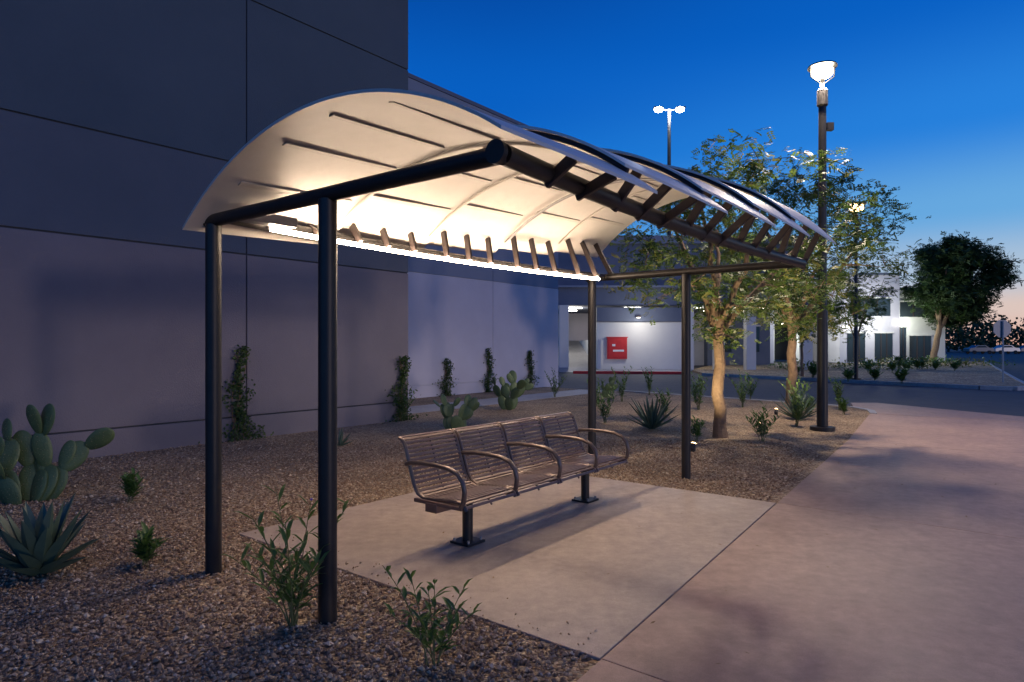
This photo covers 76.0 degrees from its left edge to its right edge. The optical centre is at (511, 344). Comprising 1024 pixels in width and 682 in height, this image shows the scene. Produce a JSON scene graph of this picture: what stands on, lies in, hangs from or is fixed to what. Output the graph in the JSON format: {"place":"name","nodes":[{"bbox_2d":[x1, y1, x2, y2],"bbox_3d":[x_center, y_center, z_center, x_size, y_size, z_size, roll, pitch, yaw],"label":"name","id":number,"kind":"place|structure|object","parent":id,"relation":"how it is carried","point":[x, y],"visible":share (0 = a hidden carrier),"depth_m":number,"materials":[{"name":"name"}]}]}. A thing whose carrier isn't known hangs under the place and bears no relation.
{"place":"outdoors","nodes":[
{"label":"outdoors","id":0,"kind":"place"},
{"bbox_2d":[0,387,869,681],"bbox_3d":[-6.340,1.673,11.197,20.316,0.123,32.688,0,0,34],"label":"gravel bed","id":1,"kind":"object","parent":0,"point":[800,435],"visible":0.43,"depth_m":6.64,"materials":[{"name":"brown gravel"}]},
{"bbox_2d":[0,492,99,576],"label":"agave plant","id":2,"kind":"object","parent":1,"relation":"on","point":[39,545],"visible":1,"depth_m":4.52,"materials":[{"name":"green plant"}]},
{"bbox_2d":[0,403,114,504],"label":"prickly pear cactus","id":3,"kind":"object","parent":1,"relation":"on","point":[41,477],"visible":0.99,"depth_m":6.80,"materials":[{"name":"green plant"}]},
{"bbox_2d":[119,467,146,501],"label":"desert shrub","id":4,"kind":"object","parent":1,"relation":"on","point":[131,486],"visible":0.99,"depth_m":6.69,"materials":[{"name":"green plant"}]},
{"bbox_2d":[127,521,171,566],"bbox_3d":[-2.654,1.458,4.754,0.314,0.326,0.264,0,0,44],"label":"desert shrub","id":5,"kind":"object","parent":1,"relation":"on","point":[145,546],"visible":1,"depth_m":4.74,"materials":[{"name":"green plant"}]},
{"bbox_2d":[220,483,352,628],"bbox_3d":[-1.250,1.220,3.698,0.692,0.804,0.664,0,0,-44],"label":"desert shrub","id":6,"kind":"object","parent":1,"relation":"on","point":[290,598],"visible":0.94,"depth_m":3.71,"materials":[{"name":"green plant"}]},
{"bbox_2d":[337,428,351,445],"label":"agave plant","id":7,"kind":"object","parent":1,"relation":"on","point":[340,439],"visible":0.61,"depth_m":10.39,"materials":[{"name":"green plant"}]},
{"bbox_2d":[403,390,415,415],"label":"desert shrub","id":8,"kind":"object","parent":1,"relation":"on","point":[409,400],"visible":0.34,"depth_m":13.98,"materials":[{"name":"green plant"}]},
{"bbox_2d":[382,565,480,668],"bbox_3d":[-0.411,1.354,3.257,0.500,0.536,0.321,0,0,28],"label":"desert shrub","id":9,"kind":"object","parent":1,"relation":"on","point":[439,638],"visible":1,"depth_m":3.28,"materials":[{"name":"green plant"}]},
{"bbox_2d":[433,394,479,432],"bbox_3d":[-1.028,1.281,12.129,0.851,0.726,0.538,0,0,0],"label":"prickly pear cactus","id":10,"kind":"object","parent":1,"relation":"on","point":[468,407],"visible":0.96,"depth_m":12.06,"materials":[{"name":"green plant"}]},
{"bbox_2d":[240,467,775,660],"bbox_3d":[0.302,1.663,5.984,3.531,0.129,3.948,0,0,39],"label":"shelter pad","id":11,"kind":"object","parent":1,"relation":"on","point":[530,547],"visible":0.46,"depth_m":5.11,"materials":[{"name":"concrete"}]},
{"bbox_2d":[398,411,629,547],"bbox_3d":[0.144,1.164,5.977,0.749,0.865,2.540,0,0,38],"label":"park bench","id":12,"kind":"object","parent":11,"relation":"on","point":[465,493],"visible":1,"depth_m":5.73,"materials":[{"name":"brown metal"}]},
{"bbox_2d":[182,88,835,624],"bbox_3d":[0.620,-0.123,5.878,3.021,3.487,5.649,0,0,38],"label":"bus shelter","id":13,"kind":"object","parent":1,"relation":"on","point":[406,172],"visible":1,"depth_m":4.58,"materials":[{"name":"beige"}]},
{"bbox_2d":[492,370,533,409],"bbox_3d":[-0.033,1.149,16.208,0.988,0.992,0.770,0,0,17],"label":"prickly pear cactus","id":14,"kind":"object","parent":1,"relation":"on","point":[516,390],"visible":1,"depth_m":16.24,"materials":[{"name":"green plant"}]},
{"bbox_2d":[87,426,974,664],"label":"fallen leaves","id":15,"kind":"object","parent":1,"relation":"on","point":[593,663],"visible":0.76,"depth_m":6.46,"materials":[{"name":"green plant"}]},
{"bbox_2d":[545,367,565,396],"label":"desert shrub","id":16,"kind":"object","parent":1,"relation":"on","point":[554,386],"visible":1,"depth_m":20.00,"materials":[{"name":"green plant"}]},
{"bbox_2d":[586,377,603,406],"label":"desert shrub","id":17,"kind":"object","parent":1,"relation":"on","point":[597,389],"visible":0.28,"depth_m":17.01,"materials":[{"name":"green plant"}]},
{"bbox_2d":[596,386,616,422],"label":"desert shrub","id":18,"kind":"object","parent":1,"relation":"on","point":[603,409],"visible":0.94,"depth_m":13.39,"materials":[{"name":"green plant"}]},
{"bbox_2d":[601,376,617,396],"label":"prickly pear cactus","id":19,"kind":"object","parent":1,"relation":"on","point":[605,391],"visible":0.91,"depth_m":19.93,"materials":[{"name":"green plant"}]},
{"bbox_2d":[611,366,631,401],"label":"desert shrub","id":20,"kind":"object","parent":1,"relation":"on","point":[620,387],"visible":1,"depth_m":18.48,"materials":[{"name":"green plant"}]},
{"bbox_2d":[641,366,653,394],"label":"desert shrub","id":21,"kind":"object","parent":1,"relation":"on","point":[648,382],"visible":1,"depth_m":20.98,"materials":[{"name":"green plant"}]},
{"bbox_2d":[625,395,679,428],"bbox_3d":[2.658,1.297,12.482,1.053,0.645,0.987,0,0,0],"label":"agave plant","id":22,"kind":"object","parent":1,"relation":"on","point":[652,419],"visible":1,"depth_m":12.41,"materials":[{"name":"green plant"}]},
{"bbox_2d":[653,387,672,416],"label":"desert shrub","id":23,"kind":"object","parent":1,"relation":"on","point":[662,400],"visible":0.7,"depth_m":14.60,"materials":[{"name":"green plant"}]},
{"bbox_2d":[691,442,695,451],"bbox_3d":[2.722,1.550,9.854,0.080,0.159,0.119,0,0,34],"label":"ground spotlight","id":24,"kind":"object","parent":1,"relation":"on","point":[693,446],"visible":0.79,"depth_m":9.82,"materials":[{"name":"black metal"}]},
{"bbox_2d":[691,415,704,440],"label":"desert shrub","id":25,"kind":"object","parent":1,"relation":"on","point":[697,429],"visible":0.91,"depth_m":10.99,"materials":[{"name":"green plant"}]},
{"bbox_2d":[691,375,706,409],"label":"desert shrub","id":26,"kind":"object","parent":1,"relation":"on","point":[699,395],"visible":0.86,"depth_m":16.17,"materials":[{"name":"green plant"}]},
{"bbox_2d":[691,372,706,395],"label":"desert shrub","id":27,"kind":"object","parent":1,"relation":"on","point":[696,385],"visible":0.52,"depth_m":18.60,"materials":[{"name":"green plant"}]},
{"bbox_2d":[727,369,752,406],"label":"desert shrub","id":28,"kind":"object","parent":1,"relation":"on","point":[741,396],"visible":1,"depth_m":16.80,"materials":[{"name":"green plant"}]},
{"bbox_2d":[603,127,884,437],"bbox_3d":[3.939,-1.041,11.441,4.642,5.360,4.177,0,0,45],"label":"ash tree","id":29,"kind":"object","parent":1,"relation":"on","point":[721,316],"visible":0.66,"depth_m":11.09,"materials":[{"name":"green plant"}]},
{"bbox_2d":[742,373,757,398],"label":"desert shrub","id":30,"kind":"object","parent":1,"relation":"on","point":[750,389],"visible":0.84,"depth_m":18.99,"materials":[{"name":"green plant"}]},
{"bbox_2d":[745,401,782,441],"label":"desert shrub","id":31,"kind":"object","parent":1,"relation":"on","point":[762,427],"visible":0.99,"depth_m":10.90,"materials":[{"name":"green plant"}]},
{"bbox_2d":[772,390,816,418],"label":"agave plant","id":32,"kind":"object","parent":1,"relation":"on","point":[804,415],"visible":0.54,"depth_m":14.05,"materials":[{"name":"green plant"}]},
{"bbox_2d":[778,376,810,399],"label":"desert shrub","id":33,"kind":"object","parent":1,"relation":"on","point":[806,389],"visible":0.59,"depth_m":16.60,"materials":[{"name":"green plant"}]},
{"bbox_2d":[788,388,807,425],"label":"desert shrub","id":34,"kind":"object","parent":1,"relation":"on","point":[796,409],"visible":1,"depth_m":12.85,"materials":[{"name":"green plant"}]},
{"bbox_2d":[804,393,816,414],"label":"desert shrub","id":35,"kind":"object","parent":1,"relation":"on","point":[809,404],"visible":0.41,"depth_m":14.56,"materials":[{"name":"green plant"}]},
{"bbox_2d":[701,147,931,402],"bbox_3d":[8.432,-1.808,18.186,6.460,6.913,4.787,0,0,0],"label":"ash tree","id":36,"kind":"object","parent":1,"relation":"on","point":[809,196],"visible":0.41,"depth_m":17.69,"materials":[{"name":"green plant"}]},
{"bbox_2d":[807,60,837,431],"bbox_3d":[5.820,-1.815,12.290,0.520,6.870,0.520,0,0,0],"label":"street lamp","id":37,"kind":"object","parent":1,"relation":"on","point":[821,71],"visible":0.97,"depth_m":12.22,"materials":[{"name":"black metal"}]},
{"bbox_2d":[828,376,844,409],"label":"desert shrub","id":38,"kind":"object","parent":1,"relation":"on","point":[838,392],"visible":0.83,"depth_m":16.01,"materials":[{"name":"green plant"}]},
{"bbox_2d":[834,397,848,414],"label":"desert shrub","id":39,"kind":"object","parent":1,"relation":"on","point":[843,406],"visible":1,"depth_m":15.00,"materials":[{"name":"green plant"}]},
{"bbox_2d":[408,389,601,413],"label":"footpath","id":40,"kind":"structure","parent":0,"point":[435,407],"depth_m":19.07,"materials":[{"name":"concrete"}]},
{"bbox_2d":[408,0,1023,344],"label":"sky","id":41,"kind":"structure","parent":0,"point":[926,97],"materials":[{"name":"blue"}]},
{"bbox_2d":[558,351,1023,416],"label":"road","id":42,"kind":"structure","parent":0,"point":[1004,402],"depth_m":24.58,"materials":[{"name":"grey asphalt"}]},
{"bbox_2d":[573,371,680,373],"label":"red kerb","id":43,"kind":"structure","parent":42,"relation":"on","point":[631,372],"depth_m":38.10,"materials":[{"name":"paint"}]},
{"bbox_2d":[585,370,680,371],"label":"garage apron","id":44,"kind":"object","parent":42,"relation":"on","point":[637,370],"visible":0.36,"depth_m":40.14,"materials":[{"name":"red paint"}]},
{"bbox_2d":[558,235,812,371],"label":"parking garage","id":45,"kind":"structure","parent":42,"relation":"on","point":[657,346],"depth_m":41.75,"materials":[{"name":"paint"}]},
{"bbox_2d":[606,337,627,358],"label":"fire hose cabinet","id":46,"kind":"object","parent":45,"relation":"attached to","point":[616,347],"visible":1,"depth_m":41.55,"materials":[{"name":"red metal"}]},
{"bbox_2d":[653,106,685,234],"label":"street lamp","id":47,"kind":"object","parent":45,"relation":"on","point":[658,109],"visible":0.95,"depth_m":43.90,"materials":[{"name":"white metal"}]},
{"bbox_2d":[616,390,876,413],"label":"kerb","id":48,"kind":"structure","parent":42,"relation":"on","point":[870,411],"depth_m":18.63,"materials":[{"name":"concrete"}]},
{"bbox_2d":[704,273,944,365],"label":"building","id":49,"kind":"structure","parent":42,"relation":"on","point":[770,351],"depth_m":60.00,"materials":[{"name":"paint"}]},
{"bbox_2d":[725,297,932,361],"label":"windows","id":50,"kind":"structure","parent":49,"relation":"attached to","point":[919,345],"depth_m":59.93,"materials":[{"name":"black glass"}]},
{"bbox_2d":[702,361,1023,390],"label":"island kerb","id":51,"kind":"structure","parent":42,"relation":"on","point":[1012,388],"depth_m":27.89,"materials":[{"name":"concrete"}]},
{"bbox_2d":[963,345,993,353],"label":"parked car","id":52,"kind":"object","parent":42,"relation":"on","point":[981,348],"visible":0.98,"depth_m":117.15,"materials":[{"name":"blue paint"}]},
{"bbox_2d":[992,345,1019,353],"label":"parked car","id":53,"kind":"object","parent":42,"relation":"on","point":[1008,348],"visible":0.91,"depth_m":118.15,"materials":[{"name":"grey paint"}]},
{"bbox_2d":[1018,345,1023,353],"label":"parked car","id":54,"kind":"object","parent":42,"relation":"on","point":[1021,348],"visible":0.59,"depth_m":120.25,"materials":[{"name":"blue paint"}]},
{"bbox_2d":[576,403,1023,681],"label":"sidewalk","id":55,"kind":"structure","parent":0,"point":[788,605],"depth_m":4.48,"materials":[{"name":"pink concrete"}]},
{"bbox_2d":[692,361,1023,385],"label":"planted island","id":56,"kind":"structure","parent":0,"point":[982,375],"depth_m":36.23,"materials":[{"name":"brown gravel"}]},
{"bbox_2d":[760,273,840,375],"bbox_3d":[14.401,-1.128,33.135,3.986,5.535,3.459,0,0,0],"label":"ash tree","id":57,"kind":"object","parent":56,"relation":"on","point":[801,350],"visible":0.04,"depth_m":32.92,"materials":[{"name":"green plant"}]},
{"bbox_2d":[803,360,816,377],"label":"desert shrub","id":58,"kind":"object","parent":56,"relation":"on","point":[812,370],"visible":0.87,"depth_m":31.06,"materials":[{"name":"green plant"}]},
{"bbox_2d":[841,367,855,380],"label":"desert shrub","id":59,"kind":"object","parent":56,"relation":"on","point":[848,374],"visible":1,"depth_m":28.43,"materials":[{"name":"green plant"}]},
{"bbox_2d":[850,201,866,379],"bbox_3d":[15.750,-2.442,30.000,0.884,8.125,0.884,0,0,0],"label":"street lamp","id":60,"kind":"object","parent":56,"relation":"on","point":[856,339],"visible":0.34,"depth_m":29.93,"materials":[{"name":"white"}]},
{"bbox_2d":[827,266,903,342],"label":"ash tree","id":61,"kind":"object","parent":56,"relation":"on","point":[870,302],"visible":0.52,"depth_m":40.64,"materials":[{"name":"green plant"}]},
{"bbox_2d":[859,359,876,370],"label":"desert shrub","id":62,"kind":"object","parent":56,"relation":"on","point":[871,365],"visible":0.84,"depth_m":37.78,"materials":[{"name":"green plant"}]},
{"bbox_2d":[867,366,882,380],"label":"desert shrub","id":63,"kind":"object","parent":56,"relation":"on","point":[874,373],"visible":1,"depth_m":29.03,"materials":[{"name":"green plant"}]},
{"bbox_2d":[764,355,1016,369],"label":"ground cover plants","id":64,"kind":"object","parent":56,"relation":"on","point":[878,364],"visible":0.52,"depth_m":46.12,"materials":[{"name":"green plant"}]},
{"bbox_2d":[886,361,898,371],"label":"desert shrub","id":65,"kind":"object","parent":56,"relation":"on","point":[892,365],"visible":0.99,"depth_m":38.71,"materials":[{"name":"green plant"}]},
{"bbox_2d":[893,355,905,366],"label":"desert shrub","id":66,"kind":"object","parent":56,"relation":"on","point":[897,358],"visible":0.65,"depth_m":43.22,"materials":[{"name":"green plant"}]},
{"bbox_2d":[892,366,908,382],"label":"desert shrub","id":67,"kind":"object","parent":56,"relation":"on","point":[902,374],"visible":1,"depth_m":27.31,"materials":[{"name":"green plant"}]},
{"bbox_2d":[899,360,911,369],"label":"desert shrub","id":68,"kind":"object","parent":56,"relation":"on","point":[905,365],"visible":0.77,"depth_m":37.31,"materials":[{"name":"green plant"}]},
{"bbox_2d":[902,356,914,368],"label":"desert shrub","id":69,"kind":"object","parent":56,"relation":"on","point":[907,360],"visible":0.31,"depth_m":39.30,"materials":[{"name":"green plant"}]},
{"bbox_2d":[912,358,920,367],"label":"desert shrub","id":70,"kind":"object","parent":56,"relation":"on","point":[917,361],"visible":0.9,"depth_m":42.34,"materials":[{"name":"green plant"}]},
{"bbox_2d":[918,356,928,368],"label":"desert shrub","id":71,"kind":"object","parent":56,"relation":"on","point":[923,361],"visible":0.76,"depth_m":42.87,"materials":[{"name":"green plant"}]},
{"bbox_2d":[932,359,940,369],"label":"desert shrub","id":72,"kind":"object","parent":56,"relation":"on","point":[936,364],"visible":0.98,"depth_m":41.11,"materials":[{"name":"green plant"}]},
{"bbox_2d":[945,359,962,370],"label":"desert shrub","id":73,"kind":"object","parent":56,"relation":"on","point":[955,365],"visible":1,"depth_m":39.90,"materials":[{"name":"green plant"}]},
{"bbox_2d":[900,230,1023,361],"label":"oak tree","id":74,"kind":"object","parent":56,"relation":"on","point":[950,289],"visible":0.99,"depth_m":58.32,"materials":[{"name":"green plant"}]},
{"bbox_2d":[993,320,1010,381],"bbox_3d":[20.900,0.345,27.909,0.739,2.770,0.087,0,0,0],"label":"stop sign","id":75,"kind":"object","parent":56,"relation":"on","point":[1002,328],"visible":0.85,"depth_m":27.94,"materials":[{"name":"grey"}]},
{"label":"ground","id":76,"kind":"structure","parent":0,"visible":0},
{"bbox_2d":[0,0,406,438],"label":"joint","id":77,"kind":"object","parent":76,"relation":"on","point":[181,247],"depth_m":10.13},
{"bbox_2d":[0,0,407,466],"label":"wall panels","id":78,"kind":"object","parent":77,"relation":"attached to","point":[97,333],"visible":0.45,"depth_m":10.07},
{"bbox_2d":[198,344,273,443],"bbox_3d":[-4.500,0.834,10.956,0.289,1.671,1.441,0,0,38],"label":"climbing vine","id":79,"kind":"object","parent":77,"relation":"attached to","point":[239,412],"visible":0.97,"depth_m":10.95,"materials":[{"name":"green plant"}]},
{"bbox_2d":[382,355,426,423],"bbox_3d":[-2.233,0.950,13.865,0.288,1.457,1.397,0,0,36],"label":"climbing vine","id":80,"kind":"object","parent":77,"relation":"attached to","point":[402,383],"visible":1,"depth_m":13.81,"materials":[{"name":"green plant"}]},
{"bbox_2d":[408,271,557,386],"bbox_3d":[-6.636,-3.040,24.582,12.000,9.680,11.994,0,0,38],"label":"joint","id":81,"kind":"object","parent":76,"relation":"on","point":[481,280],"visible":0.07,"depth_m":21.60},
{"bbox_2d":[432,358,458,396],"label":"climbing vine","id":82,"kind":"object","parent":81,"relation":"attached to","point":[446,382],"visible":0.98,"depth_m":20.52,"materials":[{"name":"green plant"}]},
{"bbox_2d":[408,73,527,125],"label":"parapet","id":83,"kind":"structure","parent":81,"relation":"on","point":[445,91],"depth_m":21.20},
{"bbox_2d":[407,77,557,398],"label":"wing panels","id":84,"kind":"object","parent":81,"relation":"attached to","point":[462,323],"visible":0.18,"depth_m":21.77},
{"bbox_2d":[479,348,498,391],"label":"climbing vine","id":85,"kind":"object","parent":81,"relation":"attached to","point":[490,363],"visible":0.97,"depth_m":22.13,"materials":[{"name":"green plant"}]},
{"bbox_2d":[524,350,539,384],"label":"climbing vine","id":86,"kind":"object","parent":81,"relation":"attached to","point":[531,372],"visible":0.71,"depth_m":23.99,"materials":[{"name":"green plant"}]},
{"bbox_2d":[945,312,1023,351],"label":"distant tree line","id":87,"kind":"object","parent":76,"relation":"on","point":[963,338],"visible":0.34,"depth_m":147.34,"materials":[{"name":"green plant"}]}
]}

